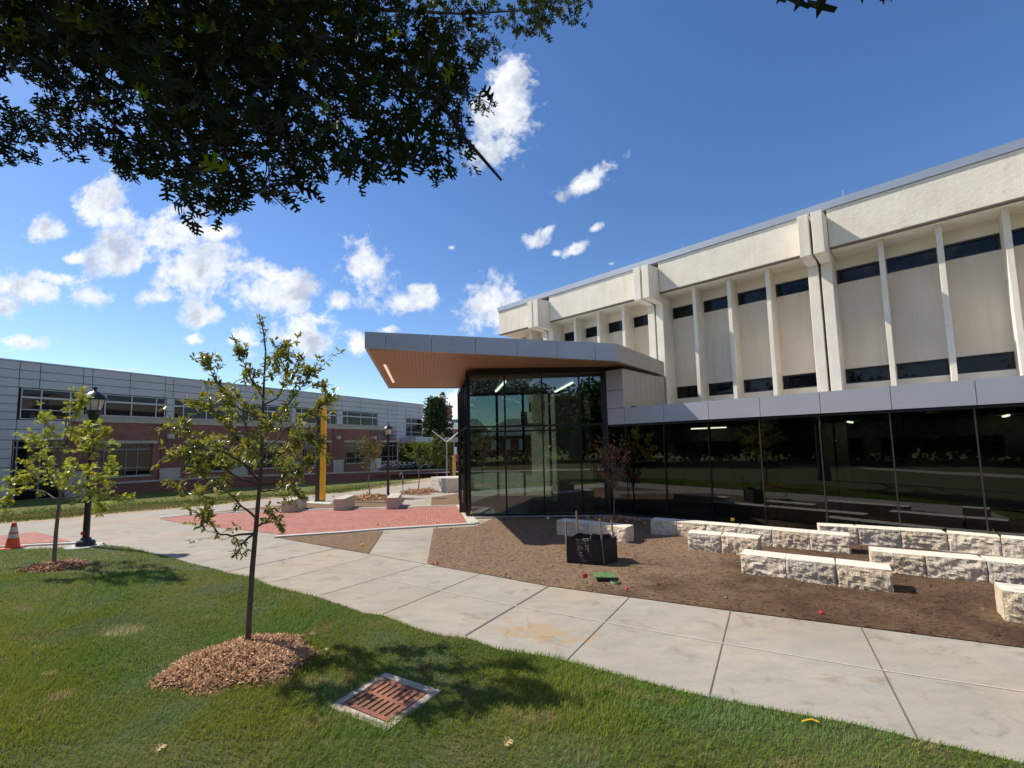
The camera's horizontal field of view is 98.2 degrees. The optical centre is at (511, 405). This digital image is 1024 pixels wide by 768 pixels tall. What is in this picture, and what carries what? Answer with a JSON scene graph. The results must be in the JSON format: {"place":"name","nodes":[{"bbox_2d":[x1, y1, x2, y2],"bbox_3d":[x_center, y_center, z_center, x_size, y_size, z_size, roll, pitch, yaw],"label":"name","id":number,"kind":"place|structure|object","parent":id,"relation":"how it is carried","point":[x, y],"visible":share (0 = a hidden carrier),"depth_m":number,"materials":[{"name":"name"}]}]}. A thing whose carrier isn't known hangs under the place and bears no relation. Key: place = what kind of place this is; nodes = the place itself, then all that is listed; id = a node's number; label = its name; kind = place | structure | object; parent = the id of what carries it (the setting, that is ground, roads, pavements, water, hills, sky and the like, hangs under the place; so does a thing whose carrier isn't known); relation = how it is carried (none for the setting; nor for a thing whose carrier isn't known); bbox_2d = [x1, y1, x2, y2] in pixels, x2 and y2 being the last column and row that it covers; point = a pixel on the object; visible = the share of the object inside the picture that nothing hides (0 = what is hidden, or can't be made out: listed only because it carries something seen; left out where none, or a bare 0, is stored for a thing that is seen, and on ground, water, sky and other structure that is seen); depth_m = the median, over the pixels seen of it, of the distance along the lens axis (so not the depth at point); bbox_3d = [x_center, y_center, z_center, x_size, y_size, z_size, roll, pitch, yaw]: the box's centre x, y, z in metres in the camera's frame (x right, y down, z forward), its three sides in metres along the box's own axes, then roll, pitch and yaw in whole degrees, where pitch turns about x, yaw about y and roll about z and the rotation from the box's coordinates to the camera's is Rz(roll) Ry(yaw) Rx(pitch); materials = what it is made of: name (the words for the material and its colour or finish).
{"place":"outdoors","nodes":[
{"label":"outdoors","id":0,"kind":"place"},
{"bbox_2d":[0,532,67,544],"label":"plaza paving","id":1,"kind":"structure","parent":0,"point":[30,537],"depth_m":13.90,"materials":[{"name":"brick"}]},
{"bbox_2d":[0,466,457,523],"bbox_3d":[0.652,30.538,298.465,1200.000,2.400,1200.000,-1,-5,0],"label":"ground","id":2,"kind":"structure","parent":0,"point":[46,503],"depth_m":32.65,"materials":[{"name":"plant"}]},
{"bbox_2d":[0,358,457,500],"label":"brick building","id":3,"kind":"structure","parent":2,"relation":"on","point":[132,417],"depth_m":38.74,"materials":[{"name":"metal"}]},
{"bbox_2d":[9,441,63,500],"bbox_3d":[-34.831,4.717,32.628,0.100,4.300,2.750,-4,-6,28],"label":"window","id":4,"kind":"structure","parent":3,"relation":"in","point":[18,450],"depth_m":32.46,"materials":[{"name":"glass"}]},
{"bbox_2d":[19,388,78,419],"bbox_3d":[-34.719,-0.051,33.412,0.100,2.230,3.180,-4,-6,28],"label":"window","id":5,"kind":"structure","parent":3,"relation":"in","point":[29,409],"depth_m":33.15,"materials":[{"name":"glass"}]},
{"bbox_2d":[82,393,165,417],"bbox_3d":[-32.546,0.030,37.472,0.100,1.760,5.580,-4,-6,28],"label":"window","id":6,"kind":"structure","parent":3,"relation":"in","point":[116,405],"depth_m":37.84,"materials":[{"name":"glass"}]},
{"bbox_2d":[98,444,151,476],"bbox_3d":[-32.445,4.527,37.249,0.100,2.680,3.540,-4,-6,28],"label":"window","id":7,"kind":"structure","parent":3,"relation":"in","point":[133,459],"depth_m":37.44,"materials":[{"name":"glass"}]},
{"bbox_2d":[173,399,234,420],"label":"window","id":8,"kind":"structure","parent":3,"relation":"in","point":[179,409],"depth_m":41.97,"materials":[{"name":"glass"}]},
{"bbox_2d":[184,443,224,470],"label":"window","id":9,"kind":"structure","parent":3,"relation":"in","point":[213,456],"depth_m":42.51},
{"bbox_2d":[241,405,290,422],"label":"window","id":10,"kind":"structure","parent":3,"relation":"in","point":[268,410],"depth_m":48.31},
{"bbox_2d":[250,443,281,467],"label":"window","id":11,"kind":"structure","parent":3,"relation":"in","point":[265,457],"depth_m":48.22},
{"bbox_2d":[295,408,335,424],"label":"window","id":12,"kind":"structure","parent":3,"relation":"in","point":[332,415],"depth_m":53.44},
{"bbox_2d":[303,443,327,464],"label":"window","id":13,"kind":"structure","parent":3,"relation":"in","point":[307,449],"depth_m":52.92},
{"bbox_2d":[345,442,365,462],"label":"window","id":14,"kind":"structure","parent":3,"relation":"in","point":[350,457],"depth_m":58.57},
{"bbox_2d":[342,411,376,425],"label":"window","id":15,"kind":"structure","parent":3,"relation":"in","point":[348,418],"depth_m":59.71,"materials":[{"name":"glass"}]},
{"bbox_2d":[380,442,396,460],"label":"window","id":16,"kind":"structure","parent":3,"relation":"in","point":[392,445],"depth_m":64.53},
{"bbox_2d":[406,418,421,435],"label":"window","id":17,"kind":"structure","parent":3,"relation":"in","point":[413,427],"depth_m":69.31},
{"bbox_2d":[102,469,449,493],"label":"planter wall","id":18,"kind":"structure","parent":2,"relation":"on","point":[143,486],"depth_m":44.71,"materials":[{"name":"stone"}]},
{"bbox_2d":[281,497,306,512],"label":"stone seat","id":19,"kind":"object","parent":2,"relation":"on","point":[288,508],"visible":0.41,"depth_m":19.97,"materials":[{"name":"stone"}]},
{"bbox_2d":[334,495,354,510],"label":"stone seat","id":20,"kind":"object","parent":2,"relation":"on","point":[344,502],"visible":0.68,"depth_m":20.14,"materials":[{"name":"stone"}]},
{"bbox_2d":[386,493,401,508],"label":"stone seat","id":21,"kind":"object","parent":2,"relation":"on","point":[393,500],"visible":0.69,"depth_m":20.06,"materials":[{"name":"stone"}]},
{"bbox_2d":[398,443,433,469],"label":"deciduous tree","id":22,"kind":"object","parent":2,"relation":"on","point":[401,453],"visible":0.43,"depth_m":72.15,"materials":[{"name":"green plant"}]},
{"bbox_2d":[401,443,445,469],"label":"deciduous tree","id":23,"kind":"object","parent":2,"relation":"on","point":[427,459],"visible":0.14,"depth_m":74.03,"materials":[{"name":"green plant"}]},
{"bbox_2d":[414,394,456,453],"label":"tree","id":24,"kind":"object","parent":2,"relation":"on","point":[435,418],"visible":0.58,"depth_m":86.65,"materials":[{"name":"green plant"}]},
{"bbox_2d":[427,432,449,476],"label":"young tree","id":25,"kind":"object","parent":2,"relation":"on","point":[435,457],"visible":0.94,"depth_m":53.32,"materials":[{"name":"green plant"}]},
{"bbox_2d":[429,442,457,468],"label":"deciduous tree","id":26,"kind":"object","parent":2,"relation":"on","point":[448,453],"visible":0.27,"depth_m":76.05,"materials":[{"name":"green plant"}]},
{"bbox_2d":[449,456,455,475],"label":"pylon sign","id":27,"kind":"object","parent":2,"relation":"on","point":[451,464],"visible":0.95,"depth_m":59.01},
{"bbox_2d":[677,519,708,536],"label":"stone seat","id":28,"kind":"object","parent":2,"relation":"on","point":[684,527],"visible":0.53,"depth_m":12.01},
{"bbox_2d":[687,530,722,552],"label":"stone seat","id":29,"kind":"object","parent":2,"relation":"on","point":[704,540],"visible":0.73,"depth_m":10.47,"materials":[{"name":"stone"}]},
{"bbox_2d":[721,532,761,554],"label":"stone seat","id":30,"kind":"object","parent":2,"relation":"on","point":[735,543],"visible":0.73,"depth_m":10.09,"materials":[{"name":"stone"}]},
{"bbox_2d":[497,138,1023,404],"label":"concrete building","id":31,"kind":"structure","parent":2,"relation":"on","point":[915,278],"depth_m":15.32,"materials":[{"name":"concrete"}]},
{"bbox_2d":[565,332,573,340],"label":"window","id":32,"kind":"structure","parent":31,"relation":"in","point":[568,336],"depth_m":24.10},
{"bbox_2d":[586,326,596,337],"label":"window","id":33,"kind":"structure","parent":31,"relation":"in","point":[590,332],"depth_m":23.14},
{"bbox_2d":[609,321,621,332],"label":"window","id":34,"kind":"structure","parent":31,"relation":"in","point":[615,326],"depth_m":22.18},
{"bbox_2d":[634,315,647,327],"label":"window","id":35,"kind":"structure","parent":31,"relation":"in","point":[639,321],"depth_m":21.23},
{"bbox_2d":[673,304,692,319],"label":"window","id":36,"kind":"structure","parent":31,"relation":"in","point":[684,311],"depth_m":19.84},
{"bbox_2d":[677,385,697,398],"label":"window","id":37,"kind":"structure","parent":31,"relation":"in","point":[687,391],"depth_m":19.52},
{"bbox_2d":[704,296,727,312],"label":"window","id":38,"kind":"structure","parent":31,"relation":"in","point":[719,303],"depth_m":18.88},
{"bbox_2d":[709,381,733,395],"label":"window","id":39,"kind":"structure","parent":31,"relation":"in","point":[724,388],"depth_m":18.56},
{"bbox_2d":[738,287,766,304],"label":"window","id":40,"kind":"structure","parent":31,"relation":"in","point":[756,295],"depth_m":17.92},
{"bbox_2d":[744,377,772,392],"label":"window","id":41,"kind":"structure","parent":31,"relation":"in","point":[762,384],"depth_m":17.59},
{"bbox_2d":[776,277,808,296],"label":"window","id":42,"kind":"structure","parent":31,"relation":"in","point":[801,285],"depth_m":16.96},
{"bbox_2d":[783,373,816,388],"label":"window","id":43,"kind":"structure","parent":31,"relation":"in","point":[809,379],"depth_m":16.63,"materials":[{"name":"glass"}]},
{"bbox_2d":[836,261,879,283],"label":"window","id":44,"kind":"structure","parent":31,"relation":"in","point":[872,269],"depth_m":15.59,"materials":[{"name":"glass"}]},
{"bbox_2d":[845,365,890,383],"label":"window","id":45,"kind":"structure","parent":31,"relation":"in","point":[874,373],"depth_m":15.27,"materials":[{"name":"glass"}]},
{"bbox_2d":[886,248,937,273],"bbox_3d":[13.186,-4.758,14.661,1.229,0.526,0.100,-6,-7,43],"label":"window","id":46,"kind":"structure","parent":31,"relation":"in","point":[926,257],"depth_m":14.64,"materials":[{"name":"glass"}]},
{"bbox_2d":[896,358,949,378],"bbox_3d":[13.262,-1.173,14.340,1.229,0.526,0.100,-6,-7,43],"label":"window","id":47,"kind":"structure","parent":31,"relation":"in","point":[938,367],"depth_m":14.32,"materials":[{"name":"glass"}]},
{"bbox_2d":[944,233,1000,260],"bbox_3d":[14.185,-4.863,13.723,1.229,0.526,0.100,-6,-7,43],"label":"window","id":48,"kind":"structure","parent":31,"relation":"in","point":[989,243],"depth_m":13.69,"materials":[{"name":"glass"}]},
{"bbox_2d":[956,351,1015,373],"bbox_3d":[14.262,-1.278,13.402,1.229,0.526,0.100,-6,-7,43],"label":"window","id":49,"kind":"structure","parent":31,"relation":"in","point":[1005,360],"depth_m":13.37,"materials":[{"name":"glass"}]},
{"bbox_2d":[1011,227,1023,246],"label":"window","id":50,"kind":"structure","parent":31,"relation":"in","point":[1017,234],"depth_m":13.05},
{"bbox_2d":[607,375,1023,547],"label":"glass wing","id":51,"kind":"structure","parent":2,"relation":"on","point":[945,456],"depth_m":11.79,"materials":[{"name":"glass"}]},
{"bbox_2d":[809,530,851,553],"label":"stone seat","id":52,"kind":"object","parent":2,"relation":"on","point":[832,541],"visible":0.86,"depth_m":10.12,"materials":[{"name":"stone"}]},
{"bbox_2d":[161,506,466,534],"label":"plaza paving","id":53,"kind":"structure","parent":0,"point":[307,521],"depth_m":16.89,"materials":[{"name":"brick"}]},
{"bbox_2d":[438,392,457,464],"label":"cupola hall","id":54,"kind":"structure","parent":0,"point":[450,408],"depth_m":126.59,"materials":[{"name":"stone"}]},
{"bbox_2d":[0,544,1023,767],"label":"lawn","id":55,"kind":"structure","parent":0,"point":[235,762],"depth_m":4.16,"materials":[{"name":"plant"}]},
{"bbox_2d":[14,558,91,572],"bbox_3d":[-10.478,3.683,10.243,1.431,0.257,1.072,-1,-5,0],"label":"mulch ring","id":56,"kind":"object","parent":55,"relation":"on","point":[62,564],"visible":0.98,"depth_m":10.05,"materials":[{"name":"brown wood"}]},
{"bbox_2d":[0,386,134,561],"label":"young maple","id":57,"kind":"object","parent":55,"relation":"on","point":[64,476],"visible":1,"depth_m":10.52,"materials":[{"name":"green plant"}]},
{"bbox_2d":[64,386,107,549],"bbox_3d":[-12.077,1.737,12.711,0.872,4.641,0.872,-1,-5,0],"label":"street lamp","id":58,"kind":"object","parent":55,"relation":"on","point":[93,410],"visible":0.81,"depth_m":12.66,"materials":[{"name":"metal"}]},
{"bbox_2d":[147,632,318,695],"bbox_3d":[-3.287,3.071,5.469,1.787,0.274,1.578,-1,-5,0],"label":"mulch ring","id":59,"kind":"object","parent":55,"relation":"on","point":[257,657],"visible":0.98,"depth_m":5.17,"materials":[{"name":"brown wood"}]},
{"bbox_2d":[150,314,345,639],"bbox_3d":[-3.728,0.965,6.004,2.947,4.508,1.959,-1,-5,0],"label":"young oak","id":60,"kind":"object","parent":55,"relation":"on","point":[202,469],"visible":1,"depth_m":5.98,"materials":[{"name":"green plant"}]},
{"bbox_2d":[329,672,440,731],"bbox_3d":[-1.301,3.181,4.567,0.842,0.334,0.762,-4,-6,30],"label":"storm drain","id":61,"kind":"object","parent":55,"relation":"in","point":[404,684],"visible":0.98,"depth_m":4.57,"materials":[{"name":"metal"}]},
{"bbox_2d":[0,0,891,235],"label":"oak tree","id":62,"kind":"object","parent":55,"relation":"on","point":[185,95],"visible":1,"depth_m":3.85,"materials":[{"name":"green plant"}]},
{"bbox_2d":[0,481,1023,762],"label":"walkway","id":63,"kind":"structure","parent":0,"point":[976,715],"depth_m":6.00,"materials":[{"name":"concrete"}]},
{"bbox_2d":[0,522,26,549],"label":"traffic cone","id":64,"kind":"object","parent":63,"relation":"on","point":[12,541],"visible":1,"depth_m":12.50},
{"bbox_2d":[0,542,75,547],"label":"plaza curb","id":65,"kind":"structure","parent":63,"relation":"on","point":[45,544],"depth_m":12.87,"materials":[{"name":"concrete"}]},
{"bbox_2d":[159,505,456,517],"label":"plaza curb","id":66,"kind":"structure","parent":63,"relation":"on","point":[317,509],"depth_m":20.55,"materials":[{"name":"concrete"}]},
{"bbox_2d":[218,498,404,511],"bbox_3d":[-9.550,5.218,23.894,8.643,0.232,7.739,-1,-5,0],"label":"soil bed","id":67,"kind":"object","parent":63,"relation":"on","point":[373,503],"visible":0.45,"depth_m":22.06,"materials":[{"name":"soil"}]},
{"bbox_2d":[349,434,386,494],"bbox_3d":[-8.557,3.599,26.689,2.206,3.868,2.184,-1,-5,0],"label":"young tree","id":68,"kind":"object","parent":67,"relation":"on","point":[374,447],"visible":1,"depth_m":26.50,"materials":[{"name":"green plant"}]},
{"bbox_2d":[355,493,387,500],"bbox_3d":[-8.448,5.349,25.937,3.081,0.492,3.096,-1,-5,0],"label":"mulch ring","id":69,"kind":"object","parent":67,"relation":"on","point":[368,497],"visible":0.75,"depth_m":25.29,"materials":[{"name":"brown wood"}]},
{"bbox_2d":[383,423,392,495],"bbox_3d":[-7.403,3.282,26.541,0.850,4.529,0.850,-1,-5,0],"label":"street lamp","id":70,"kind":"object","parent":67,"relation":"on","point":[388,428],"visible":0.84,"depth_m":26.51,"materials":[{"name":"metal"}]},
{"bbox_2d":[307,501,332,503],"bbox_3d":[-10.522,5.247,24.104,3.241,0.076,0.995,-4,-6,32],"label":"pylon pad","id":71,"kind":"object","parent":63,"relation":"on","point":[324,502],"visible":0.67,"depth_m":23.95,"materials":[{"name":"concrete"}]},
{"bbox_2d":[314,407,326,501],"bbox_3d":[-10.750,2.700,24.914,0.565,5.314,0.240,-2,-5,6],"label":"pylon sign","id":72,"kind":"object","parent":71,"relation":"on","point":[320,480],"visible":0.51,"depth_m":24.77,"materials":[{"name":"metal"}]},
{"bbox_2d":[279,531,382,552],"bbox_3d":[-5.272,3.802,12.203,3.001,0.001,2.983,0,-5,-9],"label":"soil bed","id":73,"kind":"object","parent":63,"relation":"on","point":[351,541],"visible":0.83,"depth_m":12.69,"materials":[{"name":"soil"}]},
{"bbox_2d":[274,522,474,537],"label":"plaza curb","id":74,"kind":"structure","parent":63,"relation":"on","point":[373,529],"depth_m":14.05,"materials":[{"name":"concrete"}]},
{"bbox_2d":[390,487,438,494],"bbox_3d":[-5.236,6.537,35.660,3.507,0.488,15.965,-2,-5,13],"label":"soil bed","id":75,"kind":"object","parent":63,"relation":"on","point":[420,493],"visible":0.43,"depth_m":28.70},
{"bbox_2d":[402,439,431,488],"bbox_3d":[-6.519,4.151,30.870,1.766,3.687,1.801,4,-7,-44],"label":"young tree","id":76,"kind":"object","parent":75,"relation":"on","point":[419,446],"visible":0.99,"depth_m":30.84,"materials":[{"name":"green plant"}]},
{"bbox_2d":[400,488,439,493],"bbox_3d":[-6.385,5.837,30.273,2.813,0.506,2.747,-1,-5,0],"label":"mulch ring","id":77,"kind":"object","parent":75,"relation":"on","point":[417,490],"visible":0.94,"depth_m":29.83,"materials":[{"name":"brown wood"}]},
{"bbox_2d":[431,476,457,492],"bbox_3d":[-3.951,5.591,31.392,3.192,1.080,2.682,0,-5,-17],"label":"concrete planter","id":78,"kind":"object","parent":63,"relation":"on","point":[445,484],"visible":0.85,"depth_m":30.38,"materials":[{"name":"concrete"}]},
{"bbox_2d":[431,494,458,505],"bbox_3d":[-3.768,5.209,24.839,1.639,0.228,7.500,-1,-5,-7],"label":"soil bed","id":79,"kind":"object","parent":63,"relation":"on","point":[452,499],"visible":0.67,"depth_m":23.84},
{"bbox_2d":[457,505,478,523],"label":"plaza curb","id":80,"kind":"structure","parent":63,"relation":"on","point":[469,519],"depth_m":15.88,"materials":[{"name":"concrete"}]},
{"bbox_2d":[365,332,664,515],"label":"entrance pavilion","id":81,"kind":"structure","parent":63,"relation":"on","point":[532,417],"depth_m":16.77,"materials":[{"name":"glass"}]},
{"bbox_2d":[458,431,466,512],"bbox_3d":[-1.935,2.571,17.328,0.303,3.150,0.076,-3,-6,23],"label":"door","id":82,"kind":"structure","parent":81,"relation":"in","point":[461,434],"depth_m":17.31,"materials":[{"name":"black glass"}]},
{"bbox_2d":[427,517,1023,646],"bbox_3d":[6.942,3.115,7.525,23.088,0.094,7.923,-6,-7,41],"label":"soil bed","id":83,"kind":"object","parent":63,"relation":"on","point":[679,578],"visible":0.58,"depth_m":8.07,"materials":[{"name":"soil"}]},
{"bbox_2d":[556,518,594,535],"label":"stone seat","id":84,"kind":"object","parent":83,"relation":"on","point":[582,527],"visible":0.6,"depth_m":12.49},
{"bbox_2d":[565,511,617,564],"bbox_3d":[1.727,2.916,9.766,1.140,1.103,0.698,-1,-5,0],"label":"silt fence","id":85,"kind":"object","parent":83,"relation":"on","point":[592,549],"visible":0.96,"depth_m":9.52,"materials":[{"name":"black fabric"}]},
{"bbox_2d":[593,572,615,580],"bbox_3d":[1.750,3.270,8.398,0.400,0.150,0.320,-2,-5,6],"label":"valve box","id":86,"kind":"object","parent":83,"relation":"on","point":[604,576],"visible":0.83,"depth_m":8.31,"materials":[{"name":"green plastic"}]},
{"bbox_2d":[588,521,633,542],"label":"stone seat","id":87,"kind":"object","parent":83,"relation":"on","point":[623,533],"visible":0.6,"depth_m":11.74,"materials":[{"name":"stone"}]},
{"bbox_2d":[592,430,633,515],"bbox_3d":[3.546,2.410,15.526,1.451,3.065,1.537,-6,-7,43],"label":"young redbud","id":88,"kind":"object","parent":83,"relation":"on","point":[612,468],"visible":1,"depth_m":15.53,"materials":[{"name":"brown plant"}]},
{"bbox_2d":[583,515,643,523],"bbox_3d":[3.426,3.801,14.847,2.044,0.247,1.360,-1,-5,0],"label":"mulch ring","id":89,"kind":"object","parent":83,"relation":"on","point":[620,519],"visible":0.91,"depth_m":14.64,"materials":[{"name":"brown wood"}]},
{"bbox_2d":[650,517,679,535],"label":"stone seat","id":90,"kind":"object","parent":83,"relation":"on","point":[664,526],"visible":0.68,"depth_m":12.36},
{"bbox_2d":[705,521,739,532],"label":"stone seat","id":91,"kind":"object","parent":83,"relation":"on","point":[722,527],"visible":0.3,"depth_m":11.55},
{"bbox_2d":[476,515,1022,558],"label":"gravel strip","id":92,"kind":"object","parent":83,"relation":"on","point":[652,518],"visible":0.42,"depth_m":15.40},
{"bbox_2d":[473,514,626,517],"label":"gravel","id":93,"kind":"structure","parent":92,"relation":"on","point":[512,516],"depth_m":16.25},
{"bbox_2d":[737,524,773,546],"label":"stone seat","id":94,"kind":"object","parent":83,"relation":"on","point":[765,532],"visible":0.48,"depth_m":11.00,"materials":[{"name":"stone"}]},
{"bbox_2d":[740,549,786,577],"bbox_3d":[4.889,3.105,8.599,0.765,0.460,0.516,-5,-6,36],"label":"stone seat","id":95,"kind":"object","parent":83,"relation":"on","point":[762,563],"visible":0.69,"depth_m":8.45,"materials":[{"name":"stone"}]},
{"bbox_2d":[772,527,810,549],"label":"stone seat","id":96,"kind":"object","parent":83,"relation":"on","point":[783,537],"visible":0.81,"depth_m":10.57,"materials":[{"name":"stone"}]},
{"bbox_2d":[785,553,836,585],"bbox_3d":[5.504,3.055,8.178,0.771,0.460,0.507,-5,-6,33],"label":"stone seat","id":97,"kind":"object","parent":83,"relation":"on","point":[814,569],"visible":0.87,"depth_m":8.01,"materials":[{"name":"stone"}]},
{"bbox_2d":[817,523,858,543],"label":"stone seat","id":98,"kind":"object","parent":83,"relation":"on","point":[851,530],"visible":0.48,"depth_m":11.01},
{"bbox_2d":[836,558,893,591],"bbox_3d":[6.136,3.002,7.744,0.772,0.460,0.507,-5,-6,35],"label":"stone seat","id":99,"kind":"object","parent":83,"relation":"on","point":[864,575],"visible":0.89,"depth_m":7.59,"materials":[{"name":"stone"}]},
{"bbox_2d":[855,525,901,546],"bbox_3d":[8.899,3.207,10.798,0.815,0.480,0.507,-4,-6,30],"label":"stone seat","id":100,"kind":"object","parent":83,"relation":"on","point":[887,536],"visible":0.75,"depth_m":10.63,"materials":[{"name":"stone"}]},
{"bbox_2d":[868,546,926,576],"bbox_3d":[7.457,3.051,8.610,0.793,0.460,0.506,-5,-6,33],"label":"stone seat","id":101,"kind":"object","parent":83,"relation":"on","point":[905,561],"visible":0.83,"depth_m":8.42,"materials":[{"name":"stone"}]},
{"bbox_2d":[896,527,948,549],"bbox_3d":[9.589,3.154,10.379,0.826,0.480,0.520,-4,-6,31],"label":"stone seat","id":102,"kind":"object","parent":83,"relation":"on","point":[935,539],"visible":0.71,"depth_m":10.22,"materials":[{"name":"stone"}]},
{"bbox_2d":[919,550,987,581],"bbox_3d":[8.122,2.999,8.185,0.829,0.460,0.511,-4,-6,31],"label":"stone seat","id":103,"kind":"object","parent":83,"relation":"on","point":[955,566],"visible":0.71,"depth_m":8.03,"materials":[{"name":"stone"}]},
{"bbox_2d":[947,530,1001,555],"bbox_3d":[10.274,3.095,9.881,0.821,0.480,0.505,-6,-7,42],"label":"stone seat","id":104,"kind":"object","parent":83,"relation":"on","point":[977,543],"visible":0.78,"depth_m":9.73,"materials":[{"name":"stone"}]},
{"bbox_2d":[980,555,1023,584],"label":"stone seat","id":105,"kind":"object","parent":83,"relation":"on","point":[1005,570],"visible":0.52,"depth_m":7.68,"materials":[{"name":"stone"}]},
{"bbox_2d":[994,582,1023,623],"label":"stone seat","id":106,"kind":"object","parent":83,"relation":"on","point":[1009,598],"visible":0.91,"depth_m":6.18,"materials":[{"name":"stone"}]},
{"bbox_2d":[1001,535,1023,558],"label":"stone seat","id":107,"kind":"object","parent":83,"relation":"on","point":[1012,546],"visible":0.82,"depth_m":9.34,"materials":[{"name":"stone"}]},
{"bbox_2d":[0,0,1023,419],"label":"sky","id":108,"kind":"structure","parent":0,"point":[648,129],"materials":[{"name":"blue"}]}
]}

